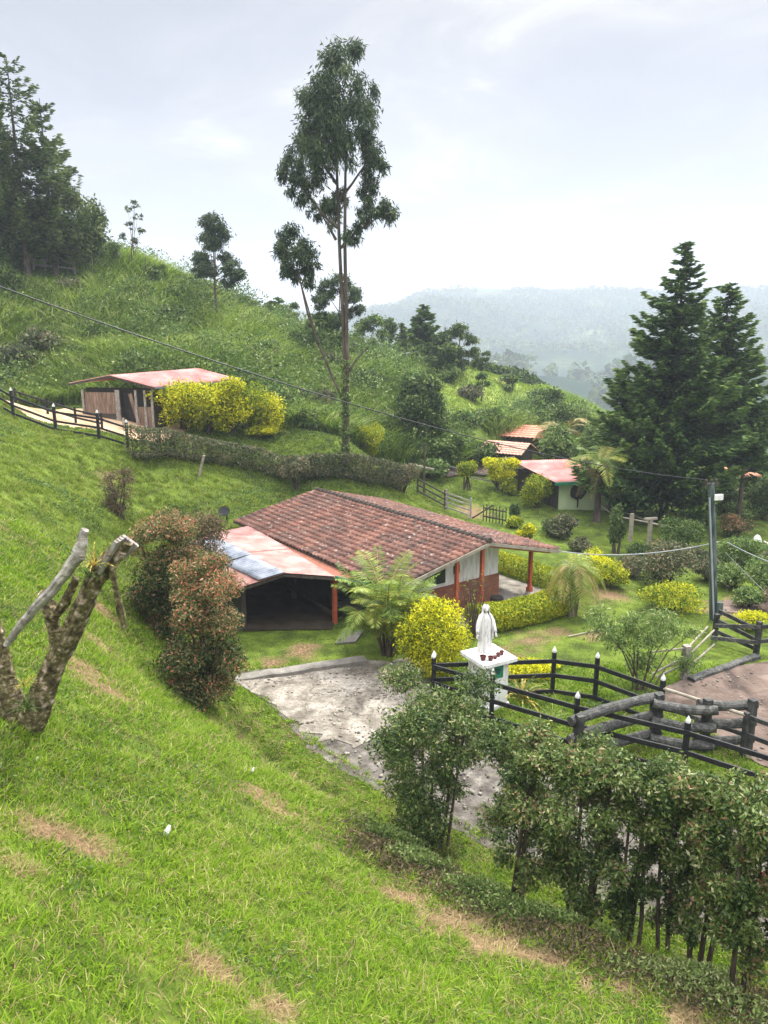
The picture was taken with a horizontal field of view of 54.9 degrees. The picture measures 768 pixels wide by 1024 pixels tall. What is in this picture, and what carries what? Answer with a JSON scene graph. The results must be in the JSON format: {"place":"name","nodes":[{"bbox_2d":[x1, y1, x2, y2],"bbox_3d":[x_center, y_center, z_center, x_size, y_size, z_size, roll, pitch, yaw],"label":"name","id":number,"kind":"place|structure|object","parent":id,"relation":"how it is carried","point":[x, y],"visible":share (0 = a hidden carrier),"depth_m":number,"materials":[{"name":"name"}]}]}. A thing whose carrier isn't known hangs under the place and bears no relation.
{"place":"outdoors","nodes":[
{"label":"outdoors","id":0,"kind":"place"},
{"bbox_2d":[0,263,767,1023],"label":"ground","id":1,"kind":"structure","parent":0,"point":[368,643],"depth_m":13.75,"materials":[{"name":"green plant"}]},
{"bbox_2d":[0,88,17,270],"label":"pine tree","id":2,"kind":"object","parent":1,"relation":"on","point":[6,151],"visible":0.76,"depth_m":52.70,"materials":[{"name":"green plant"}]},
{"bbox_2d":[0,341,46,374],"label":"bush","id":3,"kind":"object","parent":1,"relation":"on","point":[16,351],"visible":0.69,"depth_m":48.17,"materials":[{"name":"green plant"}]},
{"bbox_2d":[0,52,71,278],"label":"pine tree","id":4,"kind":"object","parent":1,"relation":"on","point":[24,230],"visible":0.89,"depth_m":54.02,"materials":[{"name":"green plant"}]},
{"bbox_2d":[17,323,64,352],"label":"bush","id":5,"kind":"object","parent":1,"relation":"on","point":[42,339],"visible":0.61,"depth_m":49.81,"materials":[{"name":"green plant"}]},
{"bbox_2d":[5,98,86,277],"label":"pine tree","id":6,"kind":"object","parent":1,"relation":"on","point":[56,247],"visible":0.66,"depth_m":55.37,"materials":[{"name":"green plant"}]},
{"bbox_2d":[0,387,129,447],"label":"stable fence","id":7,"kind":"object","parent":1,"relation":"on","point":[55,421],"visible":0.9,"depth_m":36.45,"materials":[{"name":"black paint"}]},
{"bbox_2d":[0,534,138,736],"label":"dead tree","id":8,"kind":"object","parent":1,"relation":"on","point":[64,639],"visible":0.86,"depth_m":9.67,"materials":[{"name":"wood"}]},
{"bbox_2d":[3,528,88,647],"bbox_3d":[-4.264,0.960,9.332,1.205,1.568,0.174,0,13,0],"label":"grey log","id":9,"kind":"object","parent":8,"relation":"on","point":[65,573],"visible":1,"depth_m":9.27,"materials":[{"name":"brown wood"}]},
{"bbox_2d":[56,185,112,275],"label":"tree","id":10,"kind":"object","parent":1,"relation":"on","point":[87,218],"visible":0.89,"depth_m":56.84,"materials":[{"name":"green plant"}]},
{"bbox_2d":[6,400,190,443],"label":"dirt yard","id":11,"kind":"structure","parent":1,"relation":"on","point":[106,425],"depth_m":40.47,"materials":[{"name":"beige soil"}]},
{"bbox_2d":[97,467,136,519],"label":"shrub","id":12,"kind":"object","parent":1,"relation":"on","point":[114,505],"visible":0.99,"depth_m":30.96,"materials":[{"name":"green plant"}]},
{"bbox_2d":[69,368,240,427],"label":"stable","id":13,"kind":"structure","parent":1,"relation":"on","point":[131,404],"depth_m":42.46,"materials":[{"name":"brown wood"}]},
{"bbox_2d":[110,506,211,644],"bbox_3d":[-6.059,1.755,20.465,2.740,3.841,2.916,0,13,0],"label":"shrub","id":14,"kind":"object","parent":1,"relation":"on","point":[152,593],"visible":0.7,"depth_m":19.85,"materials":[{"name":"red plant"}]},
{"bbox_2d":[145,377,210,429],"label":"bush","id":15,"kind":"object","parent":1,"relation":"on","point":[172,393],"visible":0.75,"depth_m":41.73,"materials":[{"name":"yellow plant"}]},
{"bbox_2d":[150,549,250,710],"bbox_3d":[-4.407,2.964,18.186,2.386,4.105,2.934,0,13,0],"label":"shrub","id":16,"kind":"object","parent":1,"relation":"on","point":[199,665],"visible":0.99,"depth_m":17.68,"materials":[{"name":"red plant"}]},
{"bbox_2d":[169,506,236,642],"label":"shrub","id":17,"kind":"object","parent":1,"relation":"on","point":[213,525],"visible":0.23,"depth_m":24.17,"materials":[{"name":"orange plant"}]},
{"bbox_2d":[177,379,233,434],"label":"bush","id":18,"kind":"object","parent":1,"relation":"on","point":[205,408],"visible":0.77,"depth_m":42.12,"materials":[{"name":"yellow plant"}]},
{"bbox_2d":[123,424,293,480],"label":"clipped hedge","id":19,"kind":"object","parent":1,"relation":"on","point":[158,432],"visible":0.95,"depth_m":38.95,"materials":[{"name":"green plant"}]},
{"bbox_2d":[189,210,248,316],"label":"tree","id":20,"kind":"object","parent":1,"relation":"on","point":[213,235],"visible":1,"depth_m":56.78,"materials":[{"name":"green plant"}]},
{"bbox_2d":[205,374,257,434],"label":"bush","id":21,"kind":"object","parent":1,"relation":"on","point":[232,387],"visible":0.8,"depth_m":42.70,"materials":[{"name":"yellow plant"}]},
{"bbox_2d":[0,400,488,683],"bbox_3d":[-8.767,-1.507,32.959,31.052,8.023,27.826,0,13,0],"label":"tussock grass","id":22,"kind":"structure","parent":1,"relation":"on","point":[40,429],"depth_m":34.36,"materials":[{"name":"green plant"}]},
{"bbox_2d":[232,380,275,435],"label":"bush","id":23,"kind":"object","parent":1,"relation":"on","point":[251,397],"visible":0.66,"depth_m":43.15,"materials":[{"name":"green plant"}]},
{"bbox_2d":[250,389,286,436],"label":"bush","id":24,"kind":"object","parent":1,"relation":"on","point":[273,418],"visible":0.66,"depth_m":43.85,"materials":[{"name":"yellow plant"}]},
{"bbox_2d":[0,239,541,468],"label":"tall grass","id":25,"kind":"structure","parent":1,"relation":"on","point":[64,396],"depth_m":52.24,"materials":[{"name":"green plant"}]},
{"bbox_2d":[169,526,373,629],"bbox_3d":[-5.100,2.590,28.548,4.714,2.499,11.029,-9,16,-35],"label":"carport","id":26,"kind":"object","parent":1,"relation":"on","point":[260,557],"visible":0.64,"depth_m":27.82,"materials":[{"name":"pink metal"}]},
{"bbox_2d":[0,215,555,462],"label":"scrub","id":27,"kind":"object","parent":1,"relation":"on","point":[382,352],"visible":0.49,"depth_m":53.09,"materials":[{"name":"green plant"}]},
{"bbox_2d":[237,581,343,630],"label":"carport floor","id":28,"kind":"structure","parent":1,"relation":"on","point":[270,605],"depth_m":28.22,"materials":[{"name":"grey concrete"}]},
{"bbox_2d":[278,452,311,489],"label":"bush","id":29,"kind":"object","parent":1,"relation":"on","point":[295,467],"visible":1,"depth_m":39.56,"materials":[{"name":"green plant"}]},
{"bbox_2d":[234,655,366,679],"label":"kerb","id":30,"kind":"structure","parent":1,"relation":"on","point":[313,666],"depth_m":23.11,"materials":[{"name":"grey concrete"}]},
{"bbox_2d":[302,311,349,346],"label":"tree","id":31,"kind":"object","parent":1,"relation":"on","point":[335,333],"visible":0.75,"depth_m":59.24,"materials":[{"name":"green plant"}]},
{"bbox_2d":[267,34,400,465],"bbox_3d":[-2.252,-13.216,39.666,6.159,22.157,5.790,-10,16,-36],"label":"eucalyptus tree","id":32,"kind":"object","parent":1,"relation":"on","point":[325,109],"visible":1,"depth_m":38.28,"materials":[{"name":"green plant"}]},
{"bbox_2d":[234,658,438,747],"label":"concrete yard","id":33,"kind":"structure","parent":1,"relation":"on","point":[303,702],"depth_m":21.31,"materials":[{"name":"grey concrete"}]},
{"bbox_2d":[310,269,365,330],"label":"tree","id":34,"kind":"object","parent":1,"relation":"on","point":[322,297],"visible":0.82,"depth_m":59.56,"materials":[{"name":"green plant"}]},
{"bbox_2d":[300,451,403,489],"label":"clipped hedge","id":35,"kind":"object","parent":1,"relation":"on","point":[316,460],"visible":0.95,"depth_m":40.80,"materials":[{"name":"green plant"}]},
{"bbox_2d":[0,601,727,1023],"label":"dry grass","id":36,"kind":"structure","parent":1,"relation":"on","point":[204,965],"depth_m":9.86,"materials":[{"name":"plant"}]},
{"bbox_2d":[351,310,389,347],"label":"tree","id":37,"kind":"object","parent":1,"relation":"on","point":[363,325],"visible":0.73,"depth_m":69.87,"materials":[{"name":"green plant"}]},
{"bbox_2d":[356,421,384,457],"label":"bush","id":38,"kind":"object","parent":1,"relation":"on","point":[371,447],"visible":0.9,"depth_m":47.11,"materials":[{"name":"green plant"}]},
{"bbox_2d":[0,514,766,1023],"bbox_3d":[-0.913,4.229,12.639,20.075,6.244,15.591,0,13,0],"label":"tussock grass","id":39,"kind":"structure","parent":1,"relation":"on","point":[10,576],"depth_m":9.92,"materials":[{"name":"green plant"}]},
{"bbox_2d":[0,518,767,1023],"bbox_3d":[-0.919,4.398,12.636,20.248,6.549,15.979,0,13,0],"label":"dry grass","id":40,"kind":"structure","parent":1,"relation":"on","point":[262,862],"depth_m":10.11,"materials":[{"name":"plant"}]},
{"bbox_2d":[0,400,767,695],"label":"grass","id":41,"kind":"structure","parent":1,"relation":"on","point":[194,485],"depth_m":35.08,"materials":[{"name":"green plant"}]},
{"bbox_2d":[331,545,440,656],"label":"tree fern","id":42,"kind":"object","parent":1,"relation":"on","point":[385,608],"visible":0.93,"depth_m":23.85,"materials":[{"name":"green plant"}]},
{"bbox_2d":[233,487,563,628],"bbox_3d":[0.132,1.460,31.942,8.474,3.194,12.680,-9,16,-35],"label":"farmhouse","id":43,"kind":"object","parent":1,"relation":"on","point":[330,528],"visible":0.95,"depth_m":29.37,"materials":[{"name":"brown tile"}]},
{"bbox_2d":[395,304,440,366],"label":"conifer tree","id":44,"kind":"object","parent":1,"relation":"on","point":[419,331],"visible":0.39,"depth_m":73.09,"materials":[{"name":"green plant"}]},
{"bbox_2d":[393,367,449,440],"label":"tree","id":45,"kind":"object","parent":1,"relation":"on","point":[414,389],"visible":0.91,"depth_m":50.64,"materials":[{"name":"green plant"}]},
{"bbox_2d":[389,595,474,678],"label":"bush","id":46,"kind":"object","parent":1,"relation":"on","point":[426,631],"visible":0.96,"depth_m":21.98,"materials":[{"name":"yellow plant"}]},
{"bbox_2d":[363,659,505,849],"bbox_3d":[1.068,5.128,14.712,2.974,3.814,3.172,0,13,0],"label":"hedge shrub","id":47,"kind":"object","parent":1,"relation":"on","point":[400,741],"visible":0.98,"depth_m":14.02,"materials":[{"name":"green plant"}]},
{"bbox_2d":[408,331,460,372],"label":"tree","id":48,"kind":"object","parent":1,"relation":"on","point":[431,354],"visible":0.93,"depth_m":69.89,"materials":[{"name":"green plant"}]},
{"bbox_2d":[433,319,481,370],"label":"tree","id":49,"kind":"object","parent":1,"relation":"on","point":[455,331],"visible":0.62,"depth_m":70.94,"materials":[{"name":"green plant"}]},
{"bbox_2d":[455,570,495,639],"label":"bare shrub","id":50,"kind":"object","parent":1,"relation":"on","point":[473,622],"visible":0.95,"depth_m":25.34,"materials":[{"name":"brown plant"}]},
{"bbox_2d":[460,644,517,711],"bbox_3d":[2.940,4.737,20.920,1.140,1.510,1.140,-7,14,-27],"label":"pedestal","id":51,"kind":"object","parent":1,"relation":"on","point":[500,665],"visible":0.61,"depth_m":20.61,"materials":[{"name":"white paint"}]},
{"bbox_2d":[475,604,497,656],"bbox_3d":[2.868,3.271,20.710,0.623,1.442,0.568,0,13,0],"label":"statue","id":52,"kind":"object","parent":51,"relation":"on","point":[486,628],"visible":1,"depth_m":20.62,"materials":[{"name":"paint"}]},
{"bbox_2d":[420,366,581,446],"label":"pasture grass","id":53,"kind":"structure","parent":1,"relation":"on","point":[521,385],"depth_m":70.08,"materials":[{"name":"green plant"}]},
{"bbox_2d":[482,455,521,490],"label":"bush","id":54,"kind":"object","parent":1,"relation":"on","point":[495,470],"visible":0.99,"depth_m":47.94,"materials":[{"name":"yellow plant"}]},
{"bbox_2d":[467,362,550,386],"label":"hedgerow","id":55,"kind":"object","parent":1,"relation":"on","point":[526,376],"visible":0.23,"depth_m":84.85,"materials":[{"name":"green plant"}]},
{"bbox_2d":[484,440,537,460],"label":"outbuilding","id":56,"kind":"structure","parent":1,"relation":"on","point":[518,454],"depth_m":54.40,"materials":[{"name":"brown wood"}]},
{"bbox_2d":[464,588,568,631],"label":"clipped hedge","id":57,"kind":"object","parent":1,"relation":"on","point":[509,610],"visible":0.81,"depth_m":26.80,"materials":[{"name":"green plant"}]},
{"bbox_2d":[498,424,547,456],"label":"farmhouse","id":58,"kind":"object","parent":1,"relation":"on","point":[528,433],"visible":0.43,"depth_m":58.67,"materials":[{"name":"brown wood"}]},
{"bbox_2d":[474,715,584,899],"bbox_3d":[2.355,5.290,12.625,1.543,3.523,2.024,-2,13,-9],"label":"hedge shrub","id":59,"kind":"object","parent":1,"relation":"on","point":[511,755],"visible":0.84,"depth_m":12.44,"materials":[{"name":"green plant"}]},
{"bbox_2d":[498,550,563,590],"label":"clipped hedge","id":60,"kind":"object","parent":1,"relation":"on","point":[506,569],"visible":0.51,"depth_m":32.07,"materials":[{"name":"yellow plant"}]},
{"bbox_2d":[301,805,767,1023],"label":"leaf litter","id":61,"kind":"object","parent":1,"relation":"on","point":[376,842],"visible":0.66,"depth_m":11.12,"materials":[{"name":"green plant"}]},
{"bbox_2d":[519,469,554,507],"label":"bush","id":62,"kind":"object","parent":1,"relation":"on","point":[535,489],"visible":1,"depth_m":45.63,"materials":[{"name":"green plant"}]},
{"bbox_2d":[525,384,567,426],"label":"tree","id":63,"kind":"object","parent":1,"relation":"on","point":[555,396],"visible":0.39,"depth_m":64.52,"materials":[{"name":"green plant"}]},
{"bbox_2d":[329,797,767,1023],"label":"weeds","id":64,"kind":"object","parent":1,"relation":"on","point":[424,853],"visible":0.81,"depth_m":11.56,"materials":[{"name":"green plant"}]},
{"bbox_2d":[432,646,665,714],"bbox_3d":[4.537,4.793,20.943,6.275,1.670,1.298,3,13,14],"label":"black fence","id":65,"kind":"object","parent":1,"relation":"on","point":[553,674],"visible":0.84,"depth_m":21.09,"materials":[{"name":"paint"}]},
{"bbox_2d":[541,511,580,539],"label":"bush","id":66,"kind":"object","parent":1,"relation":"on","point":[563,524],"visible":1,"depth_m":39.38,"materials":[{"name":"green plant"}]},
{"bbox_2d":[533,421,591,464],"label":"tree","id":67,"kind":"object","parent":1,"relation":"on","point":[557,440],"visible":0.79,"depth_m":51.79,"materials":[{"name":"green plant"}]},
{"bbox_2d":[517,459,609,510],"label":"shed","id":68,"kind":"structure","parent":1,"relation":"on","point":[563,496],"depth_m":46.33,"materials":[{"name":"green paint"}]},
{"bbox_2d":[541,553,605,619],"bbox_3d":[7.160,2.864,27.685,2.567,2.476,2.479,0,13,0],"label":"palm","id":69,"kind":"object","parent":1,"relation":"on","point":[577,576],"visible":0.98,"depth_m":27.21,"materials":[{"name":"green plant"}]},
{"bbox_2d":[559,399,599,434],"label":"bush","id":70,"kind":"object","parent":1,"relation":"on","point":[575,411],"visible":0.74,"depth_m":64.92,"materials":[{"name":"green plant"}]},
{"bbox_2d":[525,725,649,926],"bbox_3d":[3.281,5.406,12.126,2.156,3.593,2.051,0,13,0],"label":"hedge shrub","id":71,"kind":"object","parent":1,"relation":"on","point":[563,857],"visible":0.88,"depth_m":11.78,"materials":[{"name":"green plant"}]},
{"bbox_2d":[562,443,634,522],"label":"palm","id":72,"kind":"object","parent":1,"relation":"on","point":[598,470],"visible":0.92,"depth_m":43.02,"materials":[{"name":"green plant"}]},
{"bbox_2d":[431,652,767,779],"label":"black fence","id":73,"kind":"object","parent":1,"relation":"on","point":[686,732],"visible":0.64,"depth_m":18.00,"materials":[{"name":"paint"}]},
{"bbox_2d":[589,558,629,587],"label":"bush","id":74,"kind":"object","parent":1,"relation":"on","point":[615,574],"visible":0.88,"depth_m":30.85,"materials":[{"name":"yellow plant"}]},
{"bbox_2d":[606,502,626,553],"bbox_3d":[11.578,0.862,36.901,0.991,2.746,1.119,0,13,0],"label":"column cypress","id":75,"kind":"object","parent":1,"relation":"on","point":[615,532],"depth_m":36.64,"materials":[{"name":"green plant"}]},
{"bbox_2d":[577,365,656,482],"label":"conifer tree","id":76,"kind":"object","parent":1,"relation":"on","point":[596,421],"visible":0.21,"depth_m":45.88,"materials":[{"name":"green plant"}]},
{"bbox_2d":[584,747,692,948],"bbox_3d":[4.104,5.585,12.065,1.528,3.650,1.421,0,13,0],"label":"hedge shrub","id":77,"kind":"object","parent":1,"relation":"on","point":[634,782],"visible":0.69,"depth_m":11.71,"materials":[{"name":"green plant"}]},
{"bbox_2d":[579,603,705,692],"bbox_3d":[7.546,4.046,21.587,4.041,2.782,2.301,0,13,0],"label":"young tree","id":78,"kind":"object","parent":1,"relation":"on","point":[661,619],"visible":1,"depth_m":21.54,"materials":[{"name":"green plant"}]},
{"bbox_2d":[566,691,758,757],"bbox_3d":[6.812,5.379,18.486,5.020,1.565,1.086,-2,13,-10],"label":"log barrier","id":79,"kind":"object","parent":1,"relation":"on","point":[706,723],"visible":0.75,"depth_m":18.36,"materials":[{"name":"grey wood"}]},
{"bbox_2d":[568,241,758,521],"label":"conifer tree","id":80,"kind":"object","parent":1,"relation":"on","point":[669,395],"visible":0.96,"depth_m":42.59,"materials":[{"name":"green plant"}]},
{"bbox_2d":[624,748,702,951],"bbox_3d":[4.585,5.705,11.976,1.410,3.607,1.551,0,13,0],"label":"hedge shrub","id":81,"kind":"object","parent":1,"relation":"on","point":[657,826],"visible":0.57,"depth_m":11.78,"materials":[{"name":"green plant"}]},
{"bbox_2d":[632,538,705,586],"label":"bush","id":82,"kind":"object","parent":1,"relation":"on","point":[664,563],"visible":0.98,"depth_m":30.48,"materials":[{"name":"green plant"}]},
{"bbox_2d":[636,580,705,615],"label":"bush","id":83,"kind":"object","parent":1,"relation":"on","point":[660,595],"visible":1,"depth_m":28.11,"materials":[{"name":"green plant"}]},
{"bbox_2d":[655,514,707,546],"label":"bush","id":84,"kind":"object","parent":1,"relation":"on","point":[689,530],"visible":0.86,"depth_m":38.23,"materials":[{"name":"green plant"}]},
{"bbox_2d":[661,760,749,968],"bbox_3d":[4.952,5.607,11.287,1.403,3.736,1.527,0,13,0],"label":"hedge shrub","id":85,"kind":"object","parent":1,"relation":"on","point":[695,788],"visible":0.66,"depth_m":10.96,"materials":[{"name":"green plant"}]},
{"bbox_2d":[705,479,723,620],"bbox_3d":[11.916,1.584,26.872,1.041,5.633,0.379,0,13,0],"label":"utility pole","id":86,"kind":"object","parent":1,"relation":"on","point":[715,605],"visible":0.94,"depth_m":26.76,"materials":[{"name":"concrete"}]},
{"bbox_2d":[0,286,704,479],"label":"cable","id":87,"kind":"object","parent":86,"relation":"attached to","point":[308,390],"visible":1,"depth_m":16.20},
{"bbox_2d":[663,687,767,757],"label":"rail fence","id":88,"kind":"object","parent":1,"relation":"on","point":[744,734],"visible":0.69,"depth_m":18.20,"materials":[{"name":"grey wood"}]},
{"bbox_2d":[664,661,767,766],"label":"dirt paddock","id":89,"kind":"structure","parent":1,"relation":"on","point":[758,690],"depth_m":21.75,"materials":[{"name":"brown soil"}]},
{"bbox_2d":[687,653,760,682],"bbox_3d":[10.737,4.936,23.308,3.401,0.243,0.333,-8,15,-31],"label":"garden edging","id":90,"kind":"object","parent":1,"relation":"on","point":[705,673],"visible":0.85,"depth_m":23.14,"materials":[{"name":"grey stone"}]},
{"bbox_2d":[685,282,767,484],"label":"conifer tree","id":91,"kind":"object","parent":1,"relation":"on","point":[749,358],"visible":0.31,"depth_m":44.49,"materials":[{"name":"green plant"}]},
{"bbox_2d":[717,562,747,590],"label":"bush","id":92,"kind":"object","parent":1,"relation":"on","point":[727,572],"visible":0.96,"depth_m":30.84,"materials":[{"name":"green plant"}]},
{"bbox_2d":[702,770,767,987],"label":"hedge shrub","id":93,"kind":"object","parent":1,"relation":"on","point":[739,900],"visible":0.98,"depth_m":10.02,"materials":[{"name":"green plant"}]},
{"bbox_2d":[719,512,757,537],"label":"bush","id":94,"kind":"object","parent":1,"relation":"on","point":[730,526],"visible":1,"depth_m":42.34,"materials":[{"name":"red plant"}]},
{"bbox_2d":[710,609,767,654],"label":"dark fence","id":95,"kind":"object","parent":1,"relation":"on","point":[757,628],"visible":0.9,"depth_m":24.45,"materials":[{"name":"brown wood"}]},
{"bbox_2d":[713,382,767,523],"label":"conifer tree","id":96,"kind":"object","parent":1,"relation":"on","point":[761,422],"visible":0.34,"depth_m":44.25,"materials":[{"name":"green plant"}]},
{"bbox_2d":[717,534,767,569],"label":"bush","id":97,"kind":"object","parent":1,"relation":"on","point":[739,556],"visible":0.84,"depth_m":33.30,"materials":[{"name":"green plant"}]},
{"bbox_2d":[735,552,767,591],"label":"bush","id":98,"kind":"object","parent":1,"relation":"on","point":[758,570],"visible":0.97,"depth_m":30.06,"materials":[{"name":"green plant"}]},
{"bbox_2d":[744,478,767,520],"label":"bush","id":99,"kind":"object","parent":1,"relation":"on","point":[758,493],"visible":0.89,"depth_m":47.05,"materials":[{"name":"green plant"}]},
{"bbox_2d":[0,0,767,312],"label":"sky","id":100,"kind":"structure","parent":0,"point":[551,144],"materials":[{"name":"white"}]},
{"bbox_2d":[241,659,767,963],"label":"road","id":101,"kind":"structure","parent":0,"point":[485,781],"depth_m":17.23,"materials":[{"name":"grey concrete"}]},
{"bbox_2d":[238,603,767,957],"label":"pebbles","id":102,"kind":"object","parent":101,"relation":"on","point":[375,762],"visible":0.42,"depth_m":21.32,"materials":[{"name":"gravel"}]},
{"bbox_2d":[301,288,767,465],"bbox_3d":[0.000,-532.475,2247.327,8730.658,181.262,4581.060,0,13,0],"label":"hills","id":103,"kind":"structure","parent":0,"point":[596,362],"depth_m":1067.99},
{"bbox_2d":[287,283,767,358],"bbox_3d":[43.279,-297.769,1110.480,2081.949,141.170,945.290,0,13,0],"label":"mountain forest","id":104,"kind":"object","parent":103,"relation":"on","point":[553,345],"visible":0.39,"depth_m":1129.29,"materials":[{"name":"green plant"}]},
{"bbox_2d":[405,348,767,465],"bbox_3d":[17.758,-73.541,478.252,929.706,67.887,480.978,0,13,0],"label":"woods","id":105,"kind":"object","parent":103,"relation":"on","point":[508,357],"visible":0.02,"depth_m":524.70,"materials":[{"name":"green plant"}]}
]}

